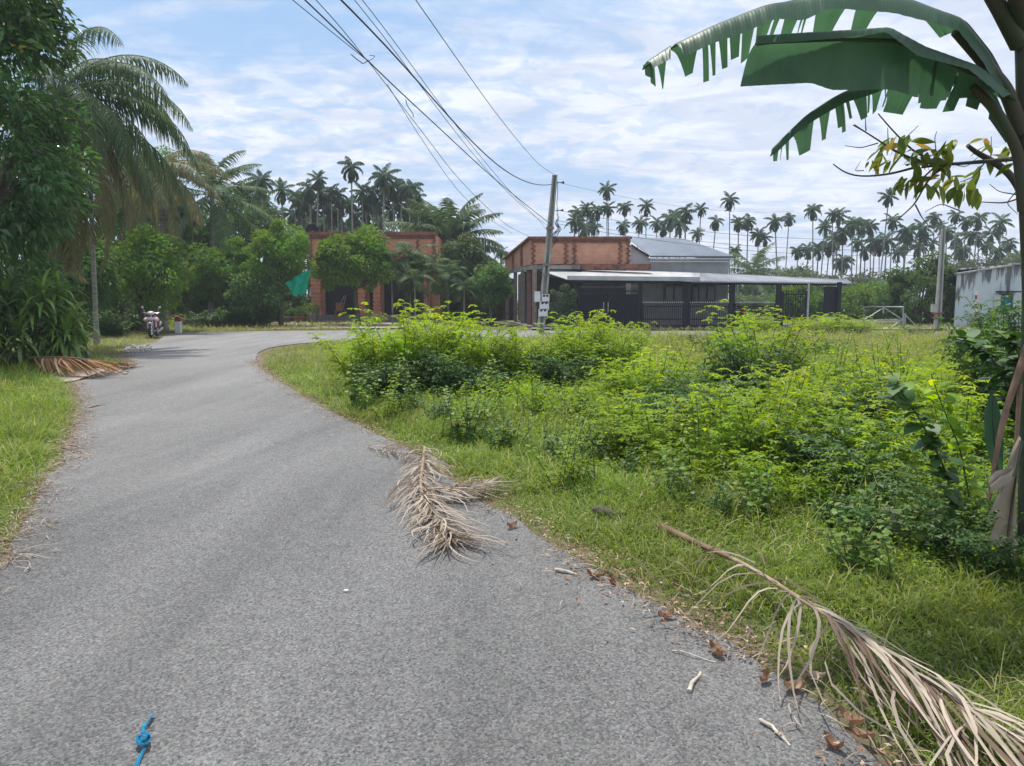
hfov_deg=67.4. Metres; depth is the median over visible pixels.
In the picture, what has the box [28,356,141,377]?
fallen palm frond
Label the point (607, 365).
leafy weed
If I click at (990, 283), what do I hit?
grey building
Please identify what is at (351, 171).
areca palm
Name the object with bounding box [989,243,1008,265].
areca palm
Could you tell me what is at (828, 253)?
areca palm
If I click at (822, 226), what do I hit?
areca palm
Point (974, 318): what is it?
weed shrub
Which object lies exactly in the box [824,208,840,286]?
areca palm
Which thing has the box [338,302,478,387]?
weed shrub
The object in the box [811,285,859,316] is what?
thicket bush
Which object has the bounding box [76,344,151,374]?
gravel
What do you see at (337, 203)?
areca palm
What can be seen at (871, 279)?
broadleaf tree
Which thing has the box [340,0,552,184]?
overhead wire
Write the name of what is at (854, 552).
leafy weed
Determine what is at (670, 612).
dry leaf
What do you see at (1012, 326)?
weed shrub
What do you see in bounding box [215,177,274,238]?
broadleaf tree
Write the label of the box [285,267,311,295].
shade net
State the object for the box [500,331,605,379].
weed shrub
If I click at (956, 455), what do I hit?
leafy weed
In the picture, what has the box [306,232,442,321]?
brick house
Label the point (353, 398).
leafy weed
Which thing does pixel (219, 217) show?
coconut palm
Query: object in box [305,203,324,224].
areca palm
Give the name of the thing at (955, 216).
areca palm
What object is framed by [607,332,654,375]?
leafy weed
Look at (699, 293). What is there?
window
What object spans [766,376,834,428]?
leafy weed
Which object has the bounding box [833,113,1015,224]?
leafy branch
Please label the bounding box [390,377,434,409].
leafy weed
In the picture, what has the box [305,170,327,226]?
areca palm
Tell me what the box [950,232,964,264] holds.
areca palm
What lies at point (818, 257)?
areca palm
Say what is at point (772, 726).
stick
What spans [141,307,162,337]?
scooter
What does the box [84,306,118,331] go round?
weed shrub
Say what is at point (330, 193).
areca palm
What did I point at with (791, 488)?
weed shrub
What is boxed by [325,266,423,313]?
dark doorway
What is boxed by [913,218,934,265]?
areca palm
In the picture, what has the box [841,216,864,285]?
areca palm
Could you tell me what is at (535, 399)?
leafy weed
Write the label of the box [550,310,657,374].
weed shrub
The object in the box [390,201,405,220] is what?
areca palm
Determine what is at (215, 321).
weed shrub
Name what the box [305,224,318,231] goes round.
satellite dish
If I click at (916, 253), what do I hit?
areca palm
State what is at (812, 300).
broadleaf tree
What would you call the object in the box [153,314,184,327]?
weed shrub
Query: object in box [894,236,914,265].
areca palm
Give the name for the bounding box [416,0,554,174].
overhead wire
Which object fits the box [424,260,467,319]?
garden palm
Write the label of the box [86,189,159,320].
broadleaf tree
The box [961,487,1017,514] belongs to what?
leafy weed
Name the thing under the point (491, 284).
leafy tree
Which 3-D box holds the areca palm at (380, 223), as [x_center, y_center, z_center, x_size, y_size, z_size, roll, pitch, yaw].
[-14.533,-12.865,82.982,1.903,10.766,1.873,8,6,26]
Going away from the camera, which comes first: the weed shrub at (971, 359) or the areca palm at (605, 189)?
the weed shrub at (971, 359)
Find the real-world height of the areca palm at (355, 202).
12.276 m
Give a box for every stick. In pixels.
[554,568,578,575]
[672,650,716,662]
[687,671,701,692]
[759,718,790,746]
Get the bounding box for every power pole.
[537,175,563,332]
[930,229,945,328]
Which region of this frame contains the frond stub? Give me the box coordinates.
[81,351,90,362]
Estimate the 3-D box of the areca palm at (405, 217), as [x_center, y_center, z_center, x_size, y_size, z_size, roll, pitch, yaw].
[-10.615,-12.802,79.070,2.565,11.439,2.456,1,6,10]
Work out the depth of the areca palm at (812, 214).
82.48 m
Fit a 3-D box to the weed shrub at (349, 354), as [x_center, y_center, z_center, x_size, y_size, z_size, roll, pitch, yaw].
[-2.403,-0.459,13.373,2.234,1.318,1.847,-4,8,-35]
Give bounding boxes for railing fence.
[641,301,684,326]
[688,301,729,326]
[733,301,775,326]
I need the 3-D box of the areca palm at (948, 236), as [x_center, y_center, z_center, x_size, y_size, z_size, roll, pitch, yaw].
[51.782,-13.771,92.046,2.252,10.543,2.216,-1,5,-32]
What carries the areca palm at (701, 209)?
on the ground at (868, 746)
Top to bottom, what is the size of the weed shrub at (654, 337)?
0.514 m
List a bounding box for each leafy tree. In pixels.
[428,232,485,318]
[429,231,491,315]
[465,258,515,324]
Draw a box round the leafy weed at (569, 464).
[525,398,606,487]
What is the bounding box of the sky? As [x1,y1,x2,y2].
[0,0,1019,299]
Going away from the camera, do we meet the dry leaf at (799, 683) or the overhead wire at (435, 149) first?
the dry leaf at (799, 683)
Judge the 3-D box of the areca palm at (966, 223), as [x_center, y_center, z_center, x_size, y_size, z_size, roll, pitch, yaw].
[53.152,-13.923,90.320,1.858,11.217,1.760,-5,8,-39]
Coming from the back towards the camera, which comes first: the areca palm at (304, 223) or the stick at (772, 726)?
the areca palm at (304, 223)
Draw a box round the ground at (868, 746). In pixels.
[0,300,1023,765]
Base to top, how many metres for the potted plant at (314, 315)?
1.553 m
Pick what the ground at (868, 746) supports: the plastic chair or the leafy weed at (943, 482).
the leafy weed at (943, 482)
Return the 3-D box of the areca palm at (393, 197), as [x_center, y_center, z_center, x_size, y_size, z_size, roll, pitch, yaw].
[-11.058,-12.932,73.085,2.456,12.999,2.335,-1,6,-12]
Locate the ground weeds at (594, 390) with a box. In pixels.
[0,326,1023,641]
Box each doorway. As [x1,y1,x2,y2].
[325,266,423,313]
[546,278,573,319]
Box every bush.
[70,266,118,327]
[104,287,137,324]
[130,259,194,322]
[183,264,236,319]
[272,277,311,320]
[441,296,460,318]
[444,296,485,318]
[475,299,517,320]
[548,283,578,329]
[727,291,773,316]
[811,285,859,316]
[855,289,917,317]
[869,249,957,324]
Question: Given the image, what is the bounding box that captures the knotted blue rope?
[134,714,155,765]
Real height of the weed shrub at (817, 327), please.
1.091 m
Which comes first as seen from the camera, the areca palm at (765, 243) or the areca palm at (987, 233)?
the areca palm at (765, 243)
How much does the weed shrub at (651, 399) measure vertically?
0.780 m
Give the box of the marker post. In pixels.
[974,291,977,315]
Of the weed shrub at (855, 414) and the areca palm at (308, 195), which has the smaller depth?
the weed shrub at (855, 414)
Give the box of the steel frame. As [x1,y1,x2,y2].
[863,306,915,326]
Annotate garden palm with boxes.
[364,249,415,324]
[381,241,438,322]
[397,267,437,319]
[406,255,451,322]
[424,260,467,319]
[446,277,480,315]
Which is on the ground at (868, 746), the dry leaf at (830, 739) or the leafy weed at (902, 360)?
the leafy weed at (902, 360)
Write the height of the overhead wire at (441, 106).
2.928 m
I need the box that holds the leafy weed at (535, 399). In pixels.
[506,347,568,414]
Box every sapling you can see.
[877,372,964,533]
[917,374,986,521]
[947,328,1017,473]
[989,329,1020,437]
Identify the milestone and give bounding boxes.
[174,317,181,332]
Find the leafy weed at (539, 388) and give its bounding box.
[516,380,552,399]
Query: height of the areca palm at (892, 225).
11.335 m
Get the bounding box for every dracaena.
[0,267,101,364]
[0,278,48,366]
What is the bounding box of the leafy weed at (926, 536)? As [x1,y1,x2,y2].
[867,484,974,552]
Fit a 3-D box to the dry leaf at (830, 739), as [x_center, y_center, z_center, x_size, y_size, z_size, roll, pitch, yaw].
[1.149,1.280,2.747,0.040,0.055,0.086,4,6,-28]
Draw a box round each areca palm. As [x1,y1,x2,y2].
[229,180,250,237]
[245,169,275,208]
[269,177,295,236]
[270,205,287,223]
[279,207,300,230]
[286,192,313,298]
[288,187,303,230]
[294,212,309,270]
[296,178,322,223]
[299,191,313,295]
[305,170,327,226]
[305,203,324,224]
[315,186,328,231]
[316,200,335,231]
[318,217,330,231]
[319,207,345,231]
[320,183,340,231]
[332,197,353,231]
[334,187,348,231]
[337,156,364,231]
[339,219,351,231]
[344,194,357,231]
[345,206,365,230]
[349,181,372,230]
[356,194,376,227]
[357,206,376,229]
[361,185,382,225]
[367,194,390,231]
[368,162,401,231]
[371,215,387,231]
[377,194,396,231]
[382,205,400,231]
[385,178,404,231]
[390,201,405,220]
[395,203,414,231]
[397,178,409,231]
[398,179,423,221]
[402,202,423,222]
[412,191,426,231]
[494,247,507,263]
[564,211,585,235]
[568,206,583,235]
[576,221,591,235]
[578,200,594,235]
[588,213,595,235]
[588,220,603,235]
[590,204,605,235]
[597,180,616,235]
[602,201,617,235]
[616,201,633,234]
[616,219,630,235]
[631,215,649,247]
[637,198,655,236]
[649,215,665,257]
[655,223,667,257]
[659,212,680,257]
[667,207,682,257]
[668,214,691,257]
[675,203,696,257]
[688,227,704,257]
[692,202,708,243]
[708,215,724,248]
[720,191,739,273]
[730,215,746,295]
[730,244,741,273]
[742,213,756,271]
[749,226,767,259]
[761,231,773,267]
[763,213,785,268]
[781,212,795,270]
[789,244,805,276]
[801,242,817,265]
[803,203,822,293]
[807,242,825,270]
[815,219,833,274]
[818,240,839,276]
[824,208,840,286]
[825,229,846,265]
[831,224,852,287]
[833,207,849,274]
[833,254,855,273]
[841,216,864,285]
[847,235,866,282]
[853,217,870,277]
[854,244,872,282]
[861,219,879,276]
[864,234,882,277]
[873,231,899,276]
[875,245,885,277]
[877,187,898,284]
[880,213,903,269]
[887,244,907,268]
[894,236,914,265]
[896,223,921,269]
[907,238,932,259]
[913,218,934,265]
[917,232,932,268]
[925,212,941,268]
[926,236,939,269]
[932,220,948,250]
[937,224,956,255]
[947,210,964,265]
[947,242,972,261]
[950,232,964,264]
[958,216,973,258]
[960,230,981,258]
[966,212,990,253]
[973,232,987,262]
[978,241,995,259]
[981,226,1003,256]
[988,212,1014,245]
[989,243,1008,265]
[1000,236,1019,253]
[1008,249,1019,261]
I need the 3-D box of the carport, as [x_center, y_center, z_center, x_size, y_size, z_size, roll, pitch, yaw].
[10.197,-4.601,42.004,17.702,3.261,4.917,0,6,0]
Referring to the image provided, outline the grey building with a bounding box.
[942,263,1021,326]
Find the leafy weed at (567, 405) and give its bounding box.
[540,372,592,421]
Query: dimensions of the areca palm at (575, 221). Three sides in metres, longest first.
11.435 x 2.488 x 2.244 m
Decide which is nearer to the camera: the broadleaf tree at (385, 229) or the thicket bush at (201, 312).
the thicket bush at (201, 312)
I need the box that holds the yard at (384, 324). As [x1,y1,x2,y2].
[268,322,482,328]
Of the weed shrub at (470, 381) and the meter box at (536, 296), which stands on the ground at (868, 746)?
the weed shrub at (470, 381)
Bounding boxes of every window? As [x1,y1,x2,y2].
[663,284,683,303]
[689,284,715,303]
[999,294,1012,313]
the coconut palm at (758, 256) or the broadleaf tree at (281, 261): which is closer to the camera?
the broadleaf tree at (281, 261)
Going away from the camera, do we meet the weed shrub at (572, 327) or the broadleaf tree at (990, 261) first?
the weed shrub at (572, 327)
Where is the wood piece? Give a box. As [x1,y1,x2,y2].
[592,506,619,517]
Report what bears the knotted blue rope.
on the road
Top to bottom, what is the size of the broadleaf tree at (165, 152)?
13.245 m
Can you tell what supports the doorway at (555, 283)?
in the brick house at (525, 257)
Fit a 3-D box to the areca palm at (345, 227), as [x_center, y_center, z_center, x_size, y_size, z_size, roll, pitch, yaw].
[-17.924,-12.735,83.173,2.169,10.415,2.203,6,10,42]
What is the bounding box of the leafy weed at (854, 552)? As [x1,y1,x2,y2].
[806,489,897,579]
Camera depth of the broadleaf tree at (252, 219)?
60.14 m
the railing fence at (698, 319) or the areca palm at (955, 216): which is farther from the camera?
the areca palm at (955, 216)
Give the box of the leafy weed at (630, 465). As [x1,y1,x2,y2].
[601,441,645,476]
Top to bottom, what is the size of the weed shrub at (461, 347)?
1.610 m
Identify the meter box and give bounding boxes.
[534,291,539,301]
[538,309,547,315]
[540,301,548,309]
[542,294,548,302]
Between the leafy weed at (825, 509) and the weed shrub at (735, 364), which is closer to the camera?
the leafy weed at (825, 509)
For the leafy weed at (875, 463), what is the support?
on the ground at (868, 746)
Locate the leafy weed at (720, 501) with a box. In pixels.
[685,473,738,518]
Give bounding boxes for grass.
[3,320,1020,370]
[84,319,1005,330]
[397,344,1017,531]
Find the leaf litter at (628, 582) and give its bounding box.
[0,354,966,765]
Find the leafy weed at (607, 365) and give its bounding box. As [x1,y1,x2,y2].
[597,335,646,384]
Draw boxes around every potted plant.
[276,300,293,321]
[287,301,307,321]
[302,299,320,321]
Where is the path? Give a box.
[685,328,1017,328]
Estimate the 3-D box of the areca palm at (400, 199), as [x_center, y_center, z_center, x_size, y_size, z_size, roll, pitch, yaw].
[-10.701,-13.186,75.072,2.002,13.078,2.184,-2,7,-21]
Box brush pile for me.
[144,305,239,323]
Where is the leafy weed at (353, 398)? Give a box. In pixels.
[344,359,383,408]
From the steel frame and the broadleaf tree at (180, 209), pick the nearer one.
the steel frame
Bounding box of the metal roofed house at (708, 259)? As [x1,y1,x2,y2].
[578,237,790,329]
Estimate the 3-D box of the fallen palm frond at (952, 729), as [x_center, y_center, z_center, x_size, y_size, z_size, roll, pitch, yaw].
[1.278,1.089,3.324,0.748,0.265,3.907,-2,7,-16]
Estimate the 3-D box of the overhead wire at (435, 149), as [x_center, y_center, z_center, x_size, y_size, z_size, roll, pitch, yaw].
[-0.832,-7.173,28.184,0.568,2.370,22.693,1,6,11]
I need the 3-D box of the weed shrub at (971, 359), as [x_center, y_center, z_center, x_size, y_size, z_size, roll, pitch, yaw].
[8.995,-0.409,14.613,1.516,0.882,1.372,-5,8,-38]
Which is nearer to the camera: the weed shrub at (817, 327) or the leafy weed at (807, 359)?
the leafy weed at (807, 359)
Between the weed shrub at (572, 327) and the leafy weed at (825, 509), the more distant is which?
the weed shrub at (572, 327)
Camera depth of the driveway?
15.83 m
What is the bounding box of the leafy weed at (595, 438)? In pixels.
[571,404,631,455]
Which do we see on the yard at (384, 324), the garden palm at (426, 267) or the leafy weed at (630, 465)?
the garden palm at (426, 267)
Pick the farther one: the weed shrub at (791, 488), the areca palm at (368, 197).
the areca palm at (368, 197)
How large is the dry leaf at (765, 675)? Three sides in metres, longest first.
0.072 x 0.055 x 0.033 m
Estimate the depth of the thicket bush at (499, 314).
54.95 m
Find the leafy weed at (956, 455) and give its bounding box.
[872,393,977,479]
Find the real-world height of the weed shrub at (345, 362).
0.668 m
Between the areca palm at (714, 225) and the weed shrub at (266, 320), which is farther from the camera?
the areca palm at (714, 225)
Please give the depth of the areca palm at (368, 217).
78.30 m
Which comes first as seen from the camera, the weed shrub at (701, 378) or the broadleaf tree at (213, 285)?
the weed shrub at (701, 378)
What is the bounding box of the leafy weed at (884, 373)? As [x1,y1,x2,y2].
[862,339,927,395]
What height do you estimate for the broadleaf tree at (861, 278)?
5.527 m
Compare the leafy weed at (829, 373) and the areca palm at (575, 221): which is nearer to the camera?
the leafy weed at (829, 373)
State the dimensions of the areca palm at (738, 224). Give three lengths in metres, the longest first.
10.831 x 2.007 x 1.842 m
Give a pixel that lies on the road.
(226, 530)
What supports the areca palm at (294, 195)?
on the ground at (868, 746)
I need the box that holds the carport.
[538,270,851,327]
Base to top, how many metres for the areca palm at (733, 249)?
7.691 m
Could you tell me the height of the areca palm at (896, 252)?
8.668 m
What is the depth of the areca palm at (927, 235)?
89.62 m
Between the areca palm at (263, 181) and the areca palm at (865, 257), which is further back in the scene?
the areca palm at (865, 257)
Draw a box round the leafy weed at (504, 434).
[482,397,542,447]
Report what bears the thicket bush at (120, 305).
on the ground at (868, 746)
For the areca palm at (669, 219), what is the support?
on the ground at (868, 746)
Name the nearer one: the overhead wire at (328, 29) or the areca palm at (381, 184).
the overhead wire at (328, 29)
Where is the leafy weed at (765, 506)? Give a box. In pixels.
[707,454,782,521]
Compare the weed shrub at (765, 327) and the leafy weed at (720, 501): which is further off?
the weed shrub at (765, 327)
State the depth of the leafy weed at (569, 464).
6.48 m
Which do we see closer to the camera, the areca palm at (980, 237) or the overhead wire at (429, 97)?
the overhead wire at (429, 97)
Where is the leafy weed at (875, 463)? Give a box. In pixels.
[854,439,930,487]
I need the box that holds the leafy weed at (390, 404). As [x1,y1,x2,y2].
[358,353,419,418]
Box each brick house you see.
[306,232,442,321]
[502,236,650,327]
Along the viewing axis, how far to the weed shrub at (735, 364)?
10.63 m
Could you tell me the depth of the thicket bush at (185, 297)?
46.78 m
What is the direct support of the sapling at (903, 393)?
on the ground at (868, 746)
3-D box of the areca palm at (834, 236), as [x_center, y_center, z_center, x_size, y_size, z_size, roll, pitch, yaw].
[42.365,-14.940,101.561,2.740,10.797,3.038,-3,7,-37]
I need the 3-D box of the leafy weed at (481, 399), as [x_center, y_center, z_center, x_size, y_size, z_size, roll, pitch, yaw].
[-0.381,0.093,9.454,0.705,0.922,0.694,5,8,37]
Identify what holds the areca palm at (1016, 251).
on the ground at (868, 746)
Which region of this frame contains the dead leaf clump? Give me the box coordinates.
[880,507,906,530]
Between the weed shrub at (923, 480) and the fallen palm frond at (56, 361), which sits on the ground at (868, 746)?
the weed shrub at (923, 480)
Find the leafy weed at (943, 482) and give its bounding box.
[920,447,989,499]
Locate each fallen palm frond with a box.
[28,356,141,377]
[368,444,420,461]
[381,446,510,561]
[423,473,531,506]
[656,522,1023,765]
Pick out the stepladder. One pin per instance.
(342, 303)
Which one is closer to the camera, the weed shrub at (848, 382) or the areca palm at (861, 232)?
the weed shrub at (848, 382)
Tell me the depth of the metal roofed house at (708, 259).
44.65 m
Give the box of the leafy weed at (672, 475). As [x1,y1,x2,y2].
[637,437,697,503]
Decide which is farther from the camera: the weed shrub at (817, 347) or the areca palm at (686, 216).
the areca palm at (686, 216)
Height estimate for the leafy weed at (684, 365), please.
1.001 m
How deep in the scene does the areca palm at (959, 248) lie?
97.06 m
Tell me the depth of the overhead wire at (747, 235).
36.86 m
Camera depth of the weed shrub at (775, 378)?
9.64 m
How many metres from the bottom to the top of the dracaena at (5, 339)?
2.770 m
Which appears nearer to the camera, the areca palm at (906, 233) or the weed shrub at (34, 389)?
the weed shrub at (34, 389)
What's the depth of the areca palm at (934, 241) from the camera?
101.71 m
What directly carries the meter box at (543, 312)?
attached to the power pole at (547, 263)
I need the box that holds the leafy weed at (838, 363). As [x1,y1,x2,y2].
[812,329,866,377]
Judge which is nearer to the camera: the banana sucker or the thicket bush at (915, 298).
the banana sucker
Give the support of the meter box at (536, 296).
attached to the power pole at (547, 263)
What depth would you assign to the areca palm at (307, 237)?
76.85 m
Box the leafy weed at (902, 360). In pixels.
[878,326,922,373]
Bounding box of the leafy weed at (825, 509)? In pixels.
[814,484,870,530]
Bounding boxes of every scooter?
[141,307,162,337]
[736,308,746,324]
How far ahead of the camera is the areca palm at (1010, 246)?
101.30 m
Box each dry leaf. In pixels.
[507,521,516,527]
[587,568,604,577]
[608,573,614,583]
[658,608,673,618]
[709,640,723,655]
[759,668,769,682]
[784,677,803,690]
[803,665,824,678]
[823,730,843,749]
[839,703,863,723]
[849,719,874,738]
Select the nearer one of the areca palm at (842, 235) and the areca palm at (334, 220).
the areca palm at (334, 220)
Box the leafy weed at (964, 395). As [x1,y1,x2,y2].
[947,352,983,423]
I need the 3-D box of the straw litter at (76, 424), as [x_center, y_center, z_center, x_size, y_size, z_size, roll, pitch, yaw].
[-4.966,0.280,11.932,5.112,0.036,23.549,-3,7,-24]
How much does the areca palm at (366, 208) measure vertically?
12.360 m
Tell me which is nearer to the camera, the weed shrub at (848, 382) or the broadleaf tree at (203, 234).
the weed shrub at (848, 382)
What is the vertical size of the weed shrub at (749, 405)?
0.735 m
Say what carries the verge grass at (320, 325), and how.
on the ground at (868, 746)
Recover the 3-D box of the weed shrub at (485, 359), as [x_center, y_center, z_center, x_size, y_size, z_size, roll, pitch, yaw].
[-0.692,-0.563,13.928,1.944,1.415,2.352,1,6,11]
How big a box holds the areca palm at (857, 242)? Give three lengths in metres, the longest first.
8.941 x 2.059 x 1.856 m
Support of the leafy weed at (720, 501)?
on the ground at (868, 746)
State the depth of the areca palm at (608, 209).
82.31 m
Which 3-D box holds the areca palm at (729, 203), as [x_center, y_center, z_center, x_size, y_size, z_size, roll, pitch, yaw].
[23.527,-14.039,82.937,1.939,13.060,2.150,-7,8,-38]
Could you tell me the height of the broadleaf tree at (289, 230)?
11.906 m
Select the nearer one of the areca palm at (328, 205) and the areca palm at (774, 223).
the areca palm at (328, 205)
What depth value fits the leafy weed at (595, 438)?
7.76 m
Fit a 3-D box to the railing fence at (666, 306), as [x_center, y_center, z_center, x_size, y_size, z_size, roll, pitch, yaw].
[7.868,-3.584,40.038,2.214,1.367,0.100,0,6,0]
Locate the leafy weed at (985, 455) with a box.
[966,440,1010,472]
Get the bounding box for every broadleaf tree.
[0,0,106,363]
[0,144,87,212]
[0,200,80,323]
[18,225,125,327]
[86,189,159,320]
[99,224,195,331]
[104,145,176,223]
[117,159,197,250]
[172,256,223,321]
[176,209,232,260]
[182,234,254,316]
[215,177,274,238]
[222,270,285,326]
[223,199,278,258]
[237,217,313,325]
[281,212,336,294]
[336,214,394,231]
[385,207,443,247]
[728,265,787,299]
[765,277,821,318]
[779,262,834,293]
[823,268,886,292]
[834,278,892,319]
[865,274,923,300]
[935,259,978,273]
[973,251,1020,266]
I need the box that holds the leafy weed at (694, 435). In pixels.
[679,388,750,481]
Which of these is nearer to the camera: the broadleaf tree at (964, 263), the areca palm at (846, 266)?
the broadleaf tree at (964, 263)
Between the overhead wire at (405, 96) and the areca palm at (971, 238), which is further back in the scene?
the areca palm at (971, 238)
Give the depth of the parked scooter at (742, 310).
41.30 m
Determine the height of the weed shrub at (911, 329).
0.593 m
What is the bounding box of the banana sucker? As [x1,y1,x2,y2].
[984,389,1003,470]
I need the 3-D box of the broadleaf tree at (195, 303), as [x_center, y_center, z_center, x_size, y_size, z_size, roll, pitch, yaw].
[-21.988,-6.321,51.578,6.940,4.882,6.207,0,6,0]
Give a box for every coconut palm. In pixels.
[0,26,201,345]
[87,150,229,329]
[165,150,275,319]
[382,193,507,318]
[728,242,790,296]
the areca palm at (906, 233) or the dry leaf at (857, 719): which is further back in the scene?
the areca palm at (906, 233)
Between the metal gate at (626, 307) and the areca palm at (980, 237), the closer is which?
the metal gate at (626, 307)
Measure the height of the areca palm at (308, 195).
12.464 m
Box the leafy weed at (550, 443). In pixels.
[540,420,591,458]
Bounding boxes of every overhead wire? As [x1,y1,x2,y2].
[293,0,365,59]
[304,0,551,224]
[316,0,366,60]
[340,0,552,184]
[354,0,548,226]
[362,0,549,234]
[369,63,530,237]
[387,84,507,230]
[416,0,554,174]
[560,224,939,255]
[562,221,934,249]
[563,211,929,239]
[566,184,785,211]
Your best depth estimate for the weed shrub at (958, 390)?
11.09 m
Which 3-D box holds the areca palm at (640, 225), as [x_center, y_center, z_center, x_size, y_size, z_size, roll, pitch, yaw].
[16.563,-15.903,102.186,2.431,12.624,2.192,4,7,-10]
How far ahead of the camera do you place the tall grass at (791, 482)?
7.38 m
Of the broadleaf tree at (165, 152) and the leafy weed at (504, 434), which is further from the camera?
the broadleaf tree at (165, 152)
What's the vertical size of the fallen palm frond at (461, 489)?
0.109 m
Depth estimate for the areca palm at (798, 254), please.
83.31 m
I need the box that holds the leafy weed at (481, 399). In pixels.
[445,354,510,421]
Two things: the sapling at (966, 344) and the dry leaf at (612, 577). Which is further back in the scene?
the sapling at (966, 344)
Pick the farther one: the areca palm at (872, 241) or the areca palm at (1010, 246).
the areca palm at (1010, 246)
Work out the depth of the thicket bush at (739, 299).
68.16 m
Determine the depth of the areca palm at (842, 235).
83.16 m
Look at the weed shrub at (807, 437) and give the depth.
6.35 m
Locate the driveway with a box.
[41,368,107,382]
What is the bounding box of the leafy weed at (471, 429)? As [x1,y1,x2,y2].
[439,379,500,440]
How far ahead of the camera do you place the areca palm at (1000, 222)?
105.10 m
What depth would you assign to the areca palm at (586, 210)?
82.41 m
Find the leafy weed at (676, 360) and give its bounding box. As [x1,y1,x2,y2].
[658,346,680,367]
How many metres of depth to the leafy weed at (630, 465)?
6.78 m
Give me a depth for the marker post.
40.53 m
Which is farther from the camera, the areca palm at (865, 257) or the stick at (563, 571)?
the areca palm at (865, 257)
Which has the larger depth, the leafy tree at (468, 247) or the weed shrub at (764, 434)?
the leafy tree at (468, 247)
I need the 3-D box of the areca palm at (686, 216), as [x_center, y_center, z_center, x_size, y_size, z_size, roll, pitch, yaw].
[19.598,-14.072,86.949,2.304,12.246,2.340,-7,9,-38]
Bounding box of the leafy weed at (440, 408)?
[418,386,452,421]
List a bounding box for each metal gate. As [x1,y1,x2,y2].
[578,286,639,326]
[780,289,806,326]
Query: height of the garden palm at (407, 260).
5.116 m
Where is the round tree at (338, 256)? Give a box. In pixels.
[307,223,394,324]
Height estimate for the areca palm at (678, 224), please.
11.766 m
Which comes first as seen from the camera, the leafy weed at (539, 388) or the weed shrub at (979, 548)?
the weed shrub at (979, 548)
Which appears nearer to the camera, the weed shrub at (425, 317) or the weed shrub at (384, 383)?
the weed shrub at (384, 383)
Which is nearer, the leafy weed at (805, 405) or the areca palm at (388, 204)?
the leafy weed at (805, 405)
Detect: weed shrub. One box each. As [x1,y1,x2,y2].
[0,385,51,398]
[3,348,39,364]
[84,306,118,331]
[86,313,139,336]
[101,309,156,331]
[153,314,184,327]
[186,309,232,326]
[212,304,250,326]
[239,303,280,326]
[306,318,443,390]
[330,351,367,369]
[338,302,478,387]
[350,356,426,399]
[360,310,387,323]
[391,299,482,349]
[391,302,496,387]
[403,343,501,395]
[427,312,528,382]
[447,364,525,396]
[472,324,568,379]
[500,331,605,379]
[524,349,606,389]
[534,310,623,378]
[549,309,633,356]
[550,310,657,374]
[566,374,666,422]
[571,390,707,460]
[581,343,694,403]
[602,322,634,334]
[623,372,758,439]
[626,427,736,474]
[632,331,664,340]
[648,361,786,412]
[652,411,805,492]
[660,381,777,441]
[669,354,741,383]
[679,333,745,348]
[685,363,854,473]
[688,328,810,406]
[694,299,842,388]
[728,437,869,510]
[735,305,780,333]
[738,369,895,438]
[740,359,848,415]
[744,410,926,488]
[769,374,930,435]
[775,336,847,355]
[782,436,937,512]
[783,350,839,388]
[788,312,855,335]
[792,387,951,466]
[823,361,899,395]
[827,353,978,436]
[830,315,887,334]
[837,485,945,546]
[845,421,1005,514]
[867,327,905,333]
[879,473,1020,549]
[880,367,1014,463]
[893,324,940,334]
[899,505,1023,586]
[904,356,980,400]
[933,306,1018,429]
[944,338,1013,367]
[957,294,1020,371]
[963,306,1007,330]
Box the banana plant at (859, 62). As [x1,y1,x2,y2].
[642,0,1023,561]
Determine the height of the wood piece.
0.077 m
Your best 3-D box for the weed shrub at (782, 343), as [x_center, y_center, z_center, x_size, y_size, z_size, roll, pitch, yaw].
[4.097,-0.553,12.755,2.139,1.682,2.587,-4,7,-31]
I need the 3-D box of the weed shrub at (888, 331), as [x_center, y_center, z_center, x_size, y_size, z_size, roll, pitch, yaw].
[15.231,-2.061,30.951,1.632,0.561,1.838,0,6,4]
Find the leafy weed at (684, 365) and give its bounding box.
[645,341,696,399]
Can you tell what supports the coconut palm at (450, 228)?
on the ground at (868, 746)
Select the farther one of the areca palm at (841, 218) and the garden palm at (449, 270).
the areca palm at (841, 218)
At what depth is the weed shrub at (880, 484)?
5.70 m
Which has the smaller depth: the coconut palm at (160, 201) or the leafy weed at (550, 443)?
the leafy weed at (550, 443)
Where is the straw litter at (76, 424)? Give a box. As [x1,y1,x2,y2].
[0,354,993,765]
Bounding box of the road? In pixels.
[0,330,955,765]
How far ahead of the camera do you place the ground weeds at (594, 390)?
10.21 m
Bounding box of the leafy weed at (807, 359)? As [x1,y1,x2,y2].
[794,351,818,374]
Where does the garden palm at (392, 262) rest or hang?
on the yard at (384, 324)
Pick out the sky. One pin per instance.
(265, 79)
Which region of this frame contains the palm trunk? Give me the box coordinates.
[90,199,99,343]
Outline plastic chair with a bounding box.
[335,303,341,316]
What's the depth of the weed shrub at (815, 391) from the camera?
8.10 m
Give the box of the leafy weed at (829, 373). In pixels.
[788,343,851,403]
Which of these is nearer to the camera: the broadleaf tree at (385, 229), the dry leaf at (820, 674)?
the dry leaf at (820, 674)
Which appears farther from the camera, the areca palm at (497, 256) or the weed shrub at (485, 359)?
the areca palm at (497, 256)
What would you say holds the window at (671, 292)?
in the metal roofed house at (708, 259)
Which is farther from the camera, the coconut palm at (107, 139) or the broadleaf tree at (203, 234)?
the broadleaf tree at (203, 234)
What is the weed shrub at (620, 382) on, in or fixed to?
on the ground at (868, 746)
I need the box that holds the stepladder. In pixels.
[334,295,345,315]
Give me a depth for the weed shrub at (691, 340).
23.38 m
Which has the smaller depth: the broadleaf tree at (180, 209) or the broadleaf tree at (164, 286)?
the broadleaf tree at (164, 286)

